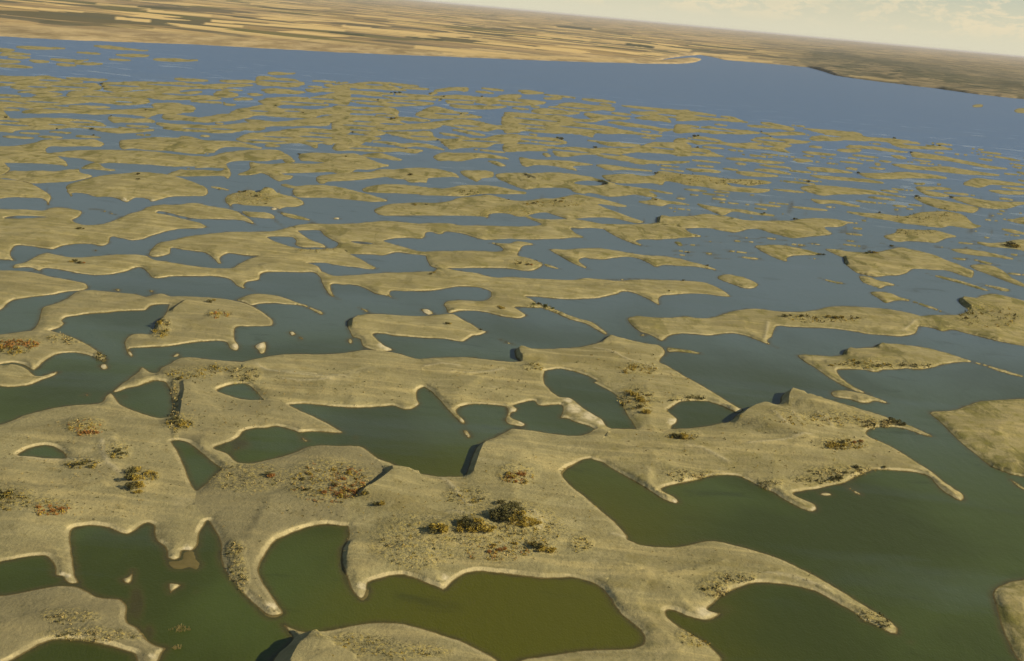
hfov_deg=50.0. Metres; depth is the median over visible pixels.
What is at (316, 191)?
sand island
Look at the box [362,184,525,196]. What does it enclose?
sand island
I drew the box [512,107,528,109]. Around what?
sandbar
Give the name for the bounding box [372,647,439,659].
sparse brush
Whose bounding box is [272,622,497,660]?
sand dune
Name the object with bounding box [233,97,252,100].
sandbar
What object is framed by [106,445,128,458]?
dark brush
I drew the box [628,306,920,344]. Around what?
sand dune
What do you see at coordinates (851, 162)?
sandbar
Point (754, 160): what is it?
sandbar
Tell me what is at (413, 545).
sparse brush
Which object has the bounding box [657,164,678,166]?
sandbar
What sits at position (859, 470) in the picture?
dark brush
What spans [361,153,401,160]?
sand island
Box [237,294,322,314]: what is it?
sandbar
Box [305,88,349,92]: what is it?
sandbar
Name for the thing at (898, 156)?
islet
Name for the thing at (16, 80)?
sandbar
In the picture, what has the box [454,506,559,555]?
yellow brush
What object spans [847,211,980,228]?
sand island
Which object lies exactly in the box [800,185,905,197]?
sand island
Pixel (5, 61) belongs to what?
sandbar
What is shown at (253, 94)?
sandbar
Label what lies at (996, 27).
sky
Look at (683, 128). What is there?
sandbar
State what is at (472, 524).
shrub
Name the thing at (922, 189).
sand island
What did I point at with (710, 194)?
sandbar
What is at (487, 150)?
sandbar
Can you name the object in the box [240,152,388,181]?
sand island
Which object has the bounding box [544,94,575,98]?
sandbar
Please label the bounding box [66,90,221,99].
sandbar
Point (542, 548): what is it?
shrub
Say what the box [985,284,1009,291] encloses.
sandbar
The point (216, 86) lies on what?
sandbar
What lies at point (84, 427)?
dry brush
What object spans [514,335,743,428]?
sand dune
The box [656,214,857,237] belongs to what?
sand dune
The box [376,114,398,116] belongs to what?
sandbar
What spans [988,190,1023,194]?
sandbar
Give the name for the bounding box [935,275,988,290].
sandbar
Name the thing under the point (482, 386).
sparse brush
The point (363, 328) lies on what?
sand island
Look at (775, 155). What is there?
sandbar
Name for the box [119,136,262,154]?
sand island
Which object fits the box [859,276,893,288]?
sand island
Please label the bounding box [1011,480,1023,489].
sandbar
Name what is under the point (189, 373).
sparse brush
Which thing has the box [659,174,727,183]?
green brush
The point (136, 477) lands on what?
shrub
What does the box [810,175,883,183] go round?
sandbar
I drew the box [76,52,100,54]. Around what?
sandbar
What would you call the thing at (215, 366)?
dark brush
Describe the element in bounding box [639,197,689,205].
sand island
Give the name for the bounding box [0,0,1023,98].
shore land
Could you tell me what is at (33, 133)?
sandbar
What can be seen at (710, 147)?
sandbar
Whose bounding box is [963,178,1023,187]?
sand island
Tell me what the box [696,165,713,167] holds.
sandbar
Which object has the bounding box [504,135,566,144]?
sandbar
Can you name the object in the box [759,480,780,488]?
dark brush
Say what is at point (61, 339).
sparse brush
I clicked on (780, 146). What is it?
sandbar
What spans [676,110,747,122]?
sandbar
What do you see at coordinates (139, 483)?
shrub
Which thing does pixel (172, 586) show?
islet
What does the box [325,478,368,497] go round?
rust brush
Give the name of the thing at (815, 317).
yellow brush
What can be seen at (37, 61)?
sandbar
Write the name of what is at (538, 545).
shrub
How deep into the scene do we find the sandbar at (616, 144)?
2735.86 m
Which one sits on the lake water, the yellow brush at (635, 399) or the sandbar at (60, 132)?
the sandbar at (60, 132)
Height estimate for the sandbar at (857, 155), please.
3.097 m
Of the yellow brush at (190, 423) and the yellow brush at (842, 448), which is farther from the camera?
the yellow brush at (842, 448)
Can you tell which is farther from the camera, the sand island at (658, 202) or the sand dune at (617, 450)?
the sand island at (658, 202)
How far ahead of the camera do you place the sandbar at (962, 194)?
2398.56 m
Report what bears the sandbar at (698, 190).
on the lake water
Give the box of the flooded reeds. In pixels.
[168,624,190,631]
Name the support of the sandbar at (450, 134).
on the lake water
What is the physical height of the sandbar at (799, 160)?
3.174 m
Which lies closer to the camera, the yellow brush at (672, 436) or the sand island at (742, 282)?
the yellow brush at (672, 436)
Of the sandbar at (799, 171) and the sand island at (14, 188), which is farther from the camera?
the sandbar at (799, 171)
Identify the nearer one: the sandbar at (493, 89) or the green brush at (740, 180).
the green brush at (740, 180)
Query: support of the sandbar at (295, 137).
on the lake water
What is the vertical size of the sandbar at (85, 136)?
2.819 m
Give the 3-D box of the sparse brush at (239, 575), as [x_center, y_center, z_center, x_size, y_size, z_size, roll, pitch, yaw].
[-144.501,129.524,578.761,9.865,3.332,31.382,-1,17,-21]
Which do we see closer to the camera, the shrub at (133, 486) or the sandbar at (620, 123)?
the shrub at (133, 486)
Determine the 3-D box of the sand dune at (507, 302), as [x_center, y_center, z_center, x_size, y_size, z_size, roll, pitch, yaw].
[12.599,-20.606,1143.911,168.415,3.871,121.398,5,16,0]
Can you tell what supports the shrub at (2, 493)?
on the sand dune at (177, 519)
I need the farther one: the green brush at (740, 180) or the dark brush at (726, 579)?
the green brush at (740, 180)
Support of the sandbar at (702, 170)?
on the lake water
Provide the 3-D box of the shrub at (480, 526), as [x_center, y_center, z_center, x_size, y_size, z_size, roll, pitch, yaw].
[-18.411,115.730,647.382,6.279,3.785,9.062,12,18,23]
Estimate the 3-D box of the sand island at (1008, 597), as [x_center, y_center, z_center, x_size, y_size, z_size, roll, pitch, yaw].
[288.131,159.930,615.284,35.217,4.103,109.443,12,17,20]
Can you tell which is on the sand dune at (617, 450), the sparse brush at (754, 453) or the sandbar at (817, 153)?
the sparse brush at (754, 453)
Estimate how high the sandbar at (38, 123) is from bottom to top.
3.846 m
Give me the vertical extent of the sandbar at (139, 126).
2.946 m
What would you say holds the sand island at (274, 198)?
on the lake water
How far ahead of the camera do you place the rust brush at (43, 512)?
626.41 m
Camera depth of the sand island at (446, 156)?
2260.89 m
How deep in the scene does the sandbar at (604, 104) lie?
3948.48 m
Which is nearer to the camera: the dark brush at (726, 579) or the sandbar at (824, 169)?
the dark brush at (726, 579)
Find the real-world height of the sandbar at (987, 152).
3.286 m
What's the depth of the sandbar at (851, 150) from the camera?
3120.94 m
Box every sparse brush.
[0,422,184,519]
[45,611,93,624]
[46,332,72,343]
[56,628,134,641]
[165,368,216,379]
[170,377,268,433]
[214,466,281,491]
[222,491,352,597]
[228,561,247,592]
[231,366,258,381]
[261,368,400,409]
[283,448,606,568]
[319,634,389,655]
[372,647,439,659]
[382,523,452,567]
[428,365,525,406]
[575,348,688,409]
[633,414,899,488]
[652,548,809,595]
[681,633,709,646]
[774,414,860,426]
[860,419,891,428]
[958,307,1017,326]
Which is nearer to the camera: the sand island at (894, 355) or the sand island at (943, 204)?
the sand island at (894, 355)
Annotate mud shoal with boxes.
[169,551,198,568]
[359,589,368,599]
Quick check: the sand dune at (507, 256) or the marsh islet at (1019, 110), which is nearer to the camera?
the sand dune at (507, 256)
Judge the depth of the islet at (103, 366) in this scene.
869.07 m
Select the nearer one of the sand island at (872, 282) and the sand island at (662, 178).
the sand island at (872, 282)
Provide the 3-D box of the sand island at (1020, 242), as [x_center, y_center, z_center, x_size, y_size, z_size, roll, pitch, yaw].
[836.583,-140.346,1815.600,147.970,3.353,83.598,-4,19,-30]
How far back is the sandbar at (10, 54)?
3742.65 m
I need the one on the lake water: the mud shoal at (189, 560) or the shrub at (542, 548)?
the mud shoal at (189, 560)
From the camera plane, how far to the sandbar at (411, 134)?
2535.56 m
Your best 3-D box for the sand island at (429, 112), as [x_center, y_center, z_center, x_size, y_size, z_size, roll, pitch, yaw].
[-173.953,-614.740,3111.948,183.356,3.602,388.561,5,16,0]
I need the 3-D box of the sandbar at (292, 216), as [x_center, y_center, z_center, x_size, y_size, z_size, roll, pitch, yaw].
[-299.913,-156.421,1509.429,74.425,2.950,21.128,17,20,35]
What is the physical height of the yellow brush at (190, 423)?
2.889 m
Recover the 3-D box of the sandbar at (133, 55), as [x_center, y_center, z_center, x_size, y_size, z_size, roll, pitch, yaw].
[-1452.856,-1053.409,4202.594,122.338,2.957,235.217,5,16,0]
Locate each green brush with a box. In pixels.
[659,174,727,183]
[716,179,762,184]
[897,208,966,222]
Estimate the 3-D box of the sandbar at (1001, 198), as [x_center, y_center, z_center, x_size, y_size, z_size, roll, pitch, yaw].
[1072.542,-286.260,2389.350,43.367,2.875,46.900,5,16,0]
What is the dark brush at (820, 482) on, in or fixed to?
on the sand dune at (617, 450)
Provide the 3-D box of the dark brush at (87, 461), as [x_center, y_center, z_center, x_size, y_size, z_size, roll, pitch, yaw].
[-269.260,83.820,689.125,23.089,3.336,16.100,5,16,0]
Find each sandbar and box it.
[0,48,14,51]
[0,52,30,55]
[0,59,20,63]
[0,64,32,67]
[0,75,82,85]
[0,94,20,96]
[0,96,149,104]
[0,101,181,117]
[0,108,19,110]
[0,110,153,133]
[3,135,33,138]
[8,56,30,58]
[10,83,101,91]
[16,46,64,49]
[17,90,62,97]
[19,132,39,134]
[29,59,48,62]
[38,135,62,138]
[49,131,71,133]
[50,58,88,62]
[56,63,75,66]
[66,77,107,80]
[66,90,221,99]
[68,105,109,108]
[74,62,102,65]
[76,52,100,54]
[76,135,100,137]
[94,45,147,50]
[101,81,208,91]
[108,116,154,122]
[109,58,130,60]
[116,54,148,56]
[126,125,148,127]
[153,58,197,61]
[156,122,265,132]
[162,104,350,122]
[174,78,207,81]
[191,100,224,103]
[205,83,252,89]
[211,186,228,190]
[219,80,254,82]
[221,89,242,90]
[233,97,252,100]
[236,131,364,147]
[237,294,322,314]
[242,211,274,218]
[244,114,354,126]
[247,93,262,95]
[258,92,350,105]
[261,88,305,93]
[265,144,279,146]
[268,72,294,74]
[280,212,309,220]
[281,128,349,133]
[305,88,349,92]
[312,80,338,82]
[324,81,418,90]
[331,114,520,135]
[332,134,443,149]
[332,144,422,153]
[333,105,398,114]
[334,97,433,106]
[336,90,545,109]
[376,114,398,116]
[386,130,444,140]
[402,87,428,89]
[433,87,468,91]
[439,132,468,137]
[440,134,520,149]
[474,149,504,152]
[475,91,493,93]
[481,87,503,90]
[501,112,661,137]
[502,142,691,164]
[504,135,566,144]
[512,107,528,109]
[518,90,543,93]
[531,108,579,114]
[543,97,561,99]
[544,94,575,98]
[548,102,614,111]
[582,98,615,102]
[587,140,640,146]
[596,164,651,171]
[599,103,611,105]
[608,121,690,131]
[611,112,631,115]
[622,105,675,110]
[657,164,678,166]
[660,168,683,171]
[666,347,698,353]
[673,124,759,134]
[673,136,810,152]
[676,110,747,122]
[684,189,706,191]
[686,168,720,172]
[692,159,720,163]
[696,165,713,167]
[697,203,774,216]
[702,146,724,148]
[702,193,727,196]
[726,157,784,163]
[736,171,777,176]
[742,154,771,157]
[742,256,757,259]
[747,122,794,130]
[754,169,790,174]
[755,203,780,206]
[759,164,790,168]
[760,131,808,135]
[761,153,794,157]
[769,202,788,204]
[773,189,803,192]
[780,180,814,184]
[789,169,816,173]
[792,206,826,210]
[793,158,819,162]
[794,178,821,181]
[802,151,835,155]
[803,128,951,149]
[806,167,852,172]
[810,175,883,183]
[811,199,859,206]
[831,390,886,402]
[837,148,861,152]
[840,161,862,163]
[846,145,907,152]
[852,154,878,157]
[856,200,885,203]
[868,196,894,200]
[869,167,885,169]
[870,292,940,311]
[881,190,898,192]
[891,164,998,175]
[907,161,941,165]
[910,152,1006,168]
[931,142,952,145]
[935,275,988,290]
[944,192,974,195]
[951,249,1013,259]
[974,259,991,264]
[976,151,1000,154]
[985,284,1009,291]
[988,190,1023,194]
[999,197,1012,200]
[1002,228,1023,234]
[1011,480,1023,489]
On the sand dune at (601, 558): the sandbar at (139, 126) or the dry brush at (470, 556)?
the dry brush at (470, 556)
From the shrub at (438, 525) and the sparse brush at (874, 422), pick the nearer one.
the shrub at (438, 525)
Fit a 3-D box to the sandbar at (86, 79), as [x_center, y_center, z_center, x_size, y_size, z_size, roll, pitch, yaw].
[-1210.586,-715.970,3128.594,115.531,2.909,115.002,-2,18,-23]
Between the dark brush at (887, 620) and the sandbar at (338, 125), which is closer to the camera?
the dark brush at (887, 620)
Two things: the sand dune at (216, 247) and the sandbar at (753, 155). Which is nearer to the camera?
the sand dune at (216, 247)
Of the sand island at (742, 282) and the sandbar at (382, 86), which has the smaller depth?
the sand island at (742, 282)
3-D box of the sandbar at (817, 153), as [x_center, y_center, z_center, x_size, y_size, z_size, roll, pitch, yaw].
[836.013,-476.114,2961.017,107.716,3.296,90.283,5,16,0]
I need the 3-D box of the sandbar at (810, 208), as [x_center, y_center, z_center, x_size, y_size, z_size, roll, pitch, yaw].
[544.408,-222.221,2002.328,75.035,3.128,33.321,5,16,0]
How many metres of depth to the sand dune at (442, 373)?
899.66 m
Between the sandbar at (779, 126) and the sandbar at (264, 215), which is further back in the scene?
the sandbar at (779, 126)
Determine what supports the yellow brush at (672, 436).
on the sand dune at (617, 450)
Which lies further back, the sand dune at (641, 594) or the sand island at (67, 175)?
the sand island at (67, 175)
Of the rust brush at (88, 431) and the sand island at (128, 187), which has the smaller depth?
the rust brush at (88, 431)
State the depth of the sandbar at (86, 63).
3646.80 m
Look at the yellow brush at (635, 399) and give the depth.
902.71 m
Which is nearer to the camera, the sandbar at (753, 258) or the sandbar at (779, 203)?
the sandbar at (753, 258)
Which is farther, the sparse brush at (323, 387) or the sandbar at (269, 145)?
the sandbar at (269, 145)
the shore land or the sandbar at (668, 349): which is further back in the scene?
the shore land
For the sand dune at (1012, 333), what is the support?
on the lake water
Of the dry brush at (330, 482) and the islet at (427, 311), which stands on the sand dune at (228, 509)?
the dry brush at (330, 482)
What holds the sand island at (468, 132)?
on the lake water
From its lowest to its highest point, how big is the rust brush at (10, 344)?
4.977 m
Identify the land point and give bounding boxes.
[637,57,700,63]
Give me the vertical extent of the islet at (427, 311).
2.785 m
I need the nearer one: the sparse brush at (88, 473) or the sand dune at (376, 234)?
the sparse brush at (88, 473)
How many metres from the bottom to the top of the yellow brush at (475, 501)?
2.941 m
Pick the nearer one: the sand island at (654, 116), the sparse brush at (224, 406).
the sparse brush at (224, 406)
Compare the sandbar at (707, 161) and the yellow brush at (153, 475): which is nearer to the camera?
the yellow brush at (153, 475)
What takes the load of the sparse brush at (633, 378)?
on the sand dune at (614, 375)
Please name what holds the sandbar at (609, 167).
on the lake water
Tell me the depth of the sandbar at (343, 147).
2247.67 m
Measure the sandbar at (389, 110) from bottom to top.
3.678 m
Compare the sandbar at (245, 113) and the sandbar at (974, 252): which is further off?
the sandbar at (245, 113)
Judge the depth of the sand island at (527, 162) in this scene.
2277.28 m
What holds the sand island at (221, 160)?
on the lake water
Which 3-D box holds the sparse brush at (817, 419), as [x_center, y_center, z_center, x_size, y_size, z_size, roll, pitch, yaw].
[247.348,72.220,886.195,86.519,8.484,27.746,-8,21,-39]
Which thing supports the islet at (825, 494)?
on the lake water
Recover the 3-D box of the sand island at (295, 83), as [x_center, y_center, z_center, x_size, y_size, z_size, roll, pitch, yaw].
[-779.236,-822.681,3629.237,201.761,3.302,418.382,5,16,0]
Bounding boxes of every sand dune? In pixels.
[0,203,253,260]
[0,270,87,309]
[0,330,104,369]
[0,393,206,583]
[0,586,165,660]
[13,253,321,287]
[31,290,170,330]
[113,357,341,467]
[124,296,272,356]
[149,227,375,268]
[195,445,385,615]
[240,350,423,409]
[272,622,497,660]
[292,216,603,255]
[320,267,729,304]
[341,427,635,597]
[374,194,642,222]
[420,357,608,428]
[423,241,542,270]
[444,295,606,334]
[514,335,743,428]
[520,541,897,660]
[590,388,963,511]
[602,223,700,245]
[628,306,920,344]
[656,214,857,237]
[919,294,1023,345]
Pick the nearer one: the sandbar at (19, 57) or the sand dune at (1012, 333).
the sand dune at (1012, 333)
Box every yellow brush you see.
[0,344,30,355]
[0,489,30,510]
[130,469,158,483]
[153,319,170,336]
[164,419,193,429]
[449,489,484,504]
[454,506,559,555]
[574,537,592,551]
[616,388,651,408]
[623,363,656,373]
[668,431,696,439]
[791,313,860,322]
[821,438,865,449]
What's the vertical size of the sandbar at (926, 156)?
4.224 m
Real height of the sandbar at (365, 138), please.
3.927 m
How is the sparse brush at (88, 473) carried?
on the sand dune at (177, 519)
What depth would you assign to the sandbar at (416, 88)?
3875.09 m
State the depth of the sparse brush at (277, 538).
631.16 m
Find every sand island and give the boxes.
[0,139,103,166]
[0,162,115,183]
[0,163,9,174]
[0,179,50,204]
[0,364,57,386]
[51,149,294,178]
[66,172,207,201]
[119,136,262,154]
[151,102,195,112]
[213,90,238,97]
[225,187,303,208]
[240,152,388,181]
[255,76,304,87]
[281,184,386,201]
[316,168,458,183]
[347,314,485,350]
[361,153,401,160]
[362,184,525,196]
[415,106,481,118]
[433,152,508,160]
[452,129,485,135]
[460,170,493,181]
[495,172,672,196]
[519,157,592,170]
[550,248,715,269]
[602,171,770,192]
[630,109,689,122]
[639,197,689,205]
[673,146,723,156]
[718,274,757,288]
[755,245,817,261]
[798,343,1022,392]
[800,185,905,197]
[825,247,973,277]
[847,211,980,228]
[858,172,946,178]
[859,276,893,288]
[884,229,955,242]
[914,197,978,212]
[915,186,950,196]
[930,399,1023,476]
[952,196,1023,208]
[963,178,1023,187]
[970,264,1023,286]
[971,152,1019,160]
[977,239,1023,250]
[993,579,1023,660]
[1003,217,1023,223]
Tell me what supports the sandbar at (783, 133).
on the lake water
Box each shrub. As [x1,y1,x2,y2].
[0,489,14,500]
[124,473,132,479]
[124,481,136,489]
[125,466,135,474]
[129,474,142,480]
[133,481,144,487]
[428,524,439,532]
[429,523,448,531]
[440,525,448,532]
[456,526,463,532]
[463,518,476,527]
[473,517,483,522]
[477,522,485,530]
[481,526,493,531]
[489,509,501,517]
[494,507,506,513]
[501,505,519,511]
[513,510,525,515]
[531,541,543,547]
[537,545,547,551]
[545,546,554,552]
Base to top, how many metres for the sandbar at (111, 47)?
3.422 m
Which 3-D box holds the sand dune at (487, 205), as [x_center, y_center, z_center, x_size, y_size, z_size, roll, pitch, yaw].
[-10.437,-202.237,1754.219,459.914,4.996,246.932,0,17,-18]
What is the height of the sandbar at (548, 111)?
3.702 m
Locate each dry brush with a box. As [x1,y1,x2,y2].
[67,418,100,435]
[290,463,368,502]
[465,544,529,560]
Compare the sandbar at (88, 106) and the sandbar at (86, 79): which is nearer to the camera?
the sandbar at (88, 106)
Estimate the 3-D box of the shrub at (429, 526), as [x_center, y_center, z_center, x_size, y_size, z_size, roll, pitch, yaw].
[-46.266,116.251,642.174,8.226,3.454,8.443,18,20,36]
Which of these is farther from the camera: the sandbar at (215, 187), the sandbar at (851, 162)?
the sandbar at (851, 162)
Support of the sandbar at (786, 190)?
on the lake water
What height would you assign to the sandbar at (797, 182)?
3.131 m
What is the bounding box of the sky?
[416,0,1023,56]
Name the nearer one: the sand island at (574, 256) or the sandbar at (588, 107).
the sand island at (574, 256)
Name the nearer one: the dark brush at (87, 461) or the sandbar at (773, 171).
the dark brush at (87, 461)
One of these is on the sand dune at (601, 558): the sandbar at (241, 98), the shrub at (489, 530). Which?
the shrub at (489, 530)
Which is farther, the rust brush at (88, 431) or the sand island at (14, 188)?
the sand island at (14, 188)
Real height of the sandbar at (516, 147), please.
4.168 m
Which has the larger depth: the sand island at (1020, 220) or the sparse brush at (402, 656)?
the sand island at (1020, 220)
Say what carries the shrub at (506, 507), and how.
on the sand dune at (601, 558)
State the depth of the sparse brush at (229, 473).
692.22 m
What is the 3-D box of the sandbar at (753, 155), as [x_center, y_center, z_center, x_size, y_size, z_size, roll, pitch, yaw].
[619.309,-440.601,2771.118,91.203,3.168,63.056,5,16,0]
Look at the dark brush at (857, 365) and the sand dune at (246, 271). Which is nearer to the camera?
the dark brush at (857, 365)
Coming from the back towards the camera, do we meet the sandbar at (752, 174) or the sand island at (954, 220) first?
the sandbar at (752, 174)
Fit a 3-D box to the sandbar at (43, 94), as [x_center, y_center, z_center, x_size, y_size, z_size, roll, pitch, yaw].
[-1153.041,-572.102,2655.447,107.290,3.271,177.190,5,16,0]
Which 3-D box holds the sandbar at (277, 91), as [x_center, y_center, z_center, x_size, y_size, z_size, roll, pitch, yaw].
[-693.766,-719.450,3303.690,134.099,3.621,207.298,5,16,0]
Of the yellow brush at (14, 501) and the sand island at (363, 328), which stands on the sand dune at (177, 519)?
the yellow brush at (14, 501)
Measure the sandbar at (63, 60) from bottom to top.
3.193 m
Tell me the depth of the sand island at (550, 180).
2015.63 m
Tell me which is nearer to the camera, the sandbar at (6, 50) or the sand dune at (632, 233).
the sand dune at (632, 233)
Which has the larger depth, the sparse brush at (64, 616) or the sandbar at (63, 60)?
the sandbar at (63, 60)
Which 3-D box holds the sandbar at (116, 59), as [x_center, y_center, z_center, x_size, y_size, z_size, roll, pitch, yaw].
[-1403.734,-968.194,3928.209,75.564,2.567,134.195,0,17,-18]
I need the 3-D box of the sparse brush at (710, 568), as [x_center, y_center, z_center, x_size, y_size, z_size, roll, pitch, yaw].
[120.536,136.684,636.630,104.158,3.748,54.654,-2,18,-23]
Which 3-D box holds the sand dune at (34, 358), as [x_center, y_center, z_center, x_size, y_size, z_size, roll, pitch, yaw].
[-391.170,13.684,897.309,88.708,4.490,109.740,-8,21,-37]
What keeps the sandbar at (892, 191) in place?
on the lake water
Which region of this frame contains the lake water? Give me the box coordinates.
[0,36,1023,660]
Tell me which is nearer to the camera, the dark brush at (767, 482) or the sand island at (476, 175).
the dark brush at (767, 482)
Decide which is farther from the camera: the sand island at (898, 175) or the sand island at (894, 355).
the sand island at (898, 175)
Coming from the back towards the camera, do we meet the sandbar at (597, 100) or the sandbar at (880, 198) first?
the sandbar at (597, 100)
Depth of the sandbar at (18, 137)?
1968.90 m
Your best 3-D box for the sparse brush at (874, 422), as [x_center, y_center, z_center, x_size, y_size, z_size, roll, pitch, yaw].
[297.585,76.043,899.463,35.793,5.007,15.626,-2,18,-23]
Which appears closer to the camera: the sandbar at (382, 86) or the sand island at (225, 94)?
the sand island at (225, 94)
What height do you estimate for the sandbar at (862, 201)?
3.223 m
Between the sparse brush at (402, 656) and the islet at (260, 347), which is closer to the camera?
the sparse brush at (402, 656)
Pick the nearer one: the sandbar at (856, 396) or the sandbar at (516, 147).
the sandbar at (856, 396)
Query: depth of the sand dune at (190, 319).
1001.32 m
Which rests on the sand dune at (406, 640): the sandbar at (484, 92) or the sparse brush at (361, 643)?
the sparse brush at (361, 643)
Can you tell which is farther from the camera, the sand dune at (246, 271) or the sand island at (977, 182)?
the sand island at (977, 182)
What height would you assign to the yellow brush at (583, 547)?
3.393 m
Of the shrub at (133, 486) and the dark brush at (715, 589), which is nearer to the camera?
the dark brush at (715, 589)
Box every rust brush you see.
[0,338,39,349]
[34,498,70,515]
[76,429,98,434]
[209,309,230,318]
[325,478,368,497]
[500,470,533,483]
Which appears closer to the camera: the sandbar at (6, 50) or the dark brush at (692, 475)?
the dark brush at (692, 475)
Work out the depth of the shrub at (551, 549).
632.75 m
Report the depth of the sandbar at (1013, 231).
1953.64 m
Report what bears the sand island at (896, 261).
on the lake water
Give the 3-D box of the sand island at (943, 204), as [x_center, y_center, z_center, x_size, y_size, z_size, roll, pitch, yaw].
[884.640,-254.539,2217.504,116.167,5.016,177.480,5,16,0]
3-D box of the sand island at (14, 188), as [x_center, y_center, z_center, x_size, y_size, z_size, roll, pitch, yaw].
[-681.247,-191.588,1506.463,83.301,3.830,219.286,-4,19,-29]
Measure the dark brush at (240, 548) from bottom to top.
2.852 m
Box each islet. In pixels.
[99,364,107,369]
[122,571,132,583]
[168,583,180,592]
[254,342,265,353]
[421,309,432,314]
[463,430,470,437]
[488,160,505,166]
[820,493,831,495]
[891,155,906,158]
[1014,108,1023,112]
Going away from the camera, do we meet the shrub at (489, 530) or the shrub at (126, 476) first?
the shrub at (489, 530)
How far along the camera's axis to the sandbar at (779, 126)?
3667.78 m
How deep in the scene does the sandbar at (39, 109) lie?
2428.51 m
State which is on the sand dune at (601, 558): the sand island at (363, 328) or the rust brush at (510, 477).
the rust brush at (510, 477)
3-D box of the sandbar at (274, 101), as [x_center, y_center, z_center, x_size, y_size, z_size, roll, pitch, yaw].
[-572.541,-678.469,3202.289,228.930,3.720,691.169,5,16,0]
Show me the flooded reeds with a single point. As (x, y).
(181, 626)
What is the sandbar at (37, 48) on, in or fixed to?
on the lake water
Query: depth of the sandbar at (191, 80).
3398.02 m
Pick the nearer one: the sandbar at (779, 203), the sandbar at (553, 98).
the sandbar at (779, 203)
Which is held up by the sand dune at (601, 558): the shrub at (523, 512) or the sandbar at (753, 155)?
the shrub at (523, 512)
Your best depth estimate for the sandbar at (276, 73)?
3978.25 m
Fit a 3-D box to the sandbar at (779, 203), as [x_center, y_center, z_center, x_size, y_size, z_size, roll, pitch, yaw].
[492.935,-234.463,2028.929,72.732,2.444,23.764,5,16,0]
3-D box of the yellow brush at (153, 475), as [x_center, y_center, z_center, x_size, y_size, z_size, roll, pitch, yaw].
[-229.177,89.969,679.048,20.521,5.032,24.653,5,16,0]
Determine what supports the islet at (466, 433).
on the lake water
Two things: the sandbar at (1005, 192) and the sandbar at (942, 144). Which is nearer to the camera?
the sandbar at (1005, 192)
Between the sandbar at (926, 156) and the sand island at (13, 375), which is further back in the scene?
the sandbar at (926, 156)
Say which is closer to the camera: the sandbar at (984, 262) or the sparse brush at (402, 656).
the sparse brush at (402, 656)
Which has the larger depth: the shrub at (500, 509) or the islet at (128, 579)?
the shrub at (500, 509)
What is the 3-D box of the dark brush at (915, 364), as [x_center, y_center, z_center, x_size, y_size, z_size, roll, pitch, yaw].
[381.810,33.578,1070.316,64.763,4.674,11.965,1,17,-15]
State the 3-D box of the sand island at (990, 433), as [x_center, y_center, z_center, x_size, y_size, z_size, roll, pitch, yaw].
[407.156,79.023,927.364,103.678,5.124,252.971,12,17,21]
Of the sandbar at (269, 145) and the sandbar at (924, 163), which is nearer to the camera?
the sandbar at (269, 145)
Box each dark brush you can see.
[64,458,100,468]
[96,352,106,361]
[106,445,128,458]
[167,387,180,432]
[201,362,235,371]
[225,541,242,558]
[668,469,712,481]
[676,394,705,400]
[700,582,726,596]
[715,573,754,582]
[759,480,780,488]
[795,474,840,483]
[808,467,876,477]
[834,359,889,367]
[875,619,890,627]
[876,362,931,367]
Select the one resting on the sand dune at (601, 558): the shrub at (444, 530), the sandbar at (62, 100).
the shrub at (444, 530)
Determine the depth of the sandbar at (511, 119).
3079.73 m
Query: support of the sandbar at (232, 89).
on the lake water
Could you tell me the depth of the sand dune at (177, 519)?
664.19 m
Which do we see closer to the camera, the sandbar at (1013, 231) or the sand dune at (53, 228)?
the sand dune at (53, 228)
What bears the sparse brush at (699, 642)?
on the sand dune at (641, 594)
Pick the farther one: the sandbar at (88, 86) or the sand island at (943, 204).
the sandbar at (88, 86)
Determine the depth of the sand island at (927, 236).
1813.50 m
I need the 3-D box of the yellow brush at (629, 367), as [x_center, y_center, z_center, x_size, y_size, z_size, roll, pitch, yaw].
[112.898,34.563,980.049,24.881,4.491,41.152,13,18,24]
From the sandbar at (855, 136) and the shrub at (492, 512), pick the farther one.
the sandbar at (855, 136)
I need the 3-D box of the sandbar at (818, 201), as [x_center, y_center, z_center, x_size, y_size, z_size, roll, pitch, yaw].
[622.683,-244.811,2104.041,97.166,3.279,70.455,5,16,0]
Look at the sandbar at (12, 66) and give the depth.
3307.11 m
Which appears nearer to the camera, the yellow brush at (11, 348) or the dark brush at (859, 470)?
the dark brush at (859, 470)
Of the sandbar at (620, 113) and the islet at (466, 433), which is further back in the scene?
the sandbar at (620, 113)
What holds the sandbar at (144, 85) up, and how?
on the lake water
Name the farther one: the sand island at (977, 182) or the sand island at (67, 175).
the sand island at (977, 182)
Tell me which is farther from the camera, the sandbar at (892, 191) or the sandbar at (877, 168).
the sandbar at (877, 168)
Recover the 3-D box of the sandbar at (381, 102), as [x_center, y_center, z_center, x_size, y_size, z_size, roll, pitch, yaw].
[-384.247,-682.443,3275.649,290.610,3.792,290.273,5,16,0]
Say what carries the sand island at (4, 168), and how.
on the lake water
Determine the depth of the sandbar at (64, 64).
3516.06 m
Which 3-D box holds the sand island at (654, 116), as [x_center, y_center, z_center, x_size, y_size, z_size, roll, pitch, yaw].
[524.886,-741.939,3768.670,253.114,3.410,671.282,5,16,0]
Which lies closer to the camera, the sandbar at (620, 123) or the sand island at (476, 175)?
the sand island at (476, 175)
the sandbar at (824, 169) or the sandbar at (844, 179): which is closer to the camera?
the sandbar at (844, 179)
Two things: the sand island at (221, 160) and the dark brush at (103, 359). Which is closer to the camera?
the dark brush at (103, 359)
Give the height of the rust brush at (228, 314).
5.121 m
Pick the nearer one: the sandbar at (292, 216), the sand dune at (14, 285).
the sand dune at (14, 285)
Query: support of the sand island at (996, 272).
on the lake water
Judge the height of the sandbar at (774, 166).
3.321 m

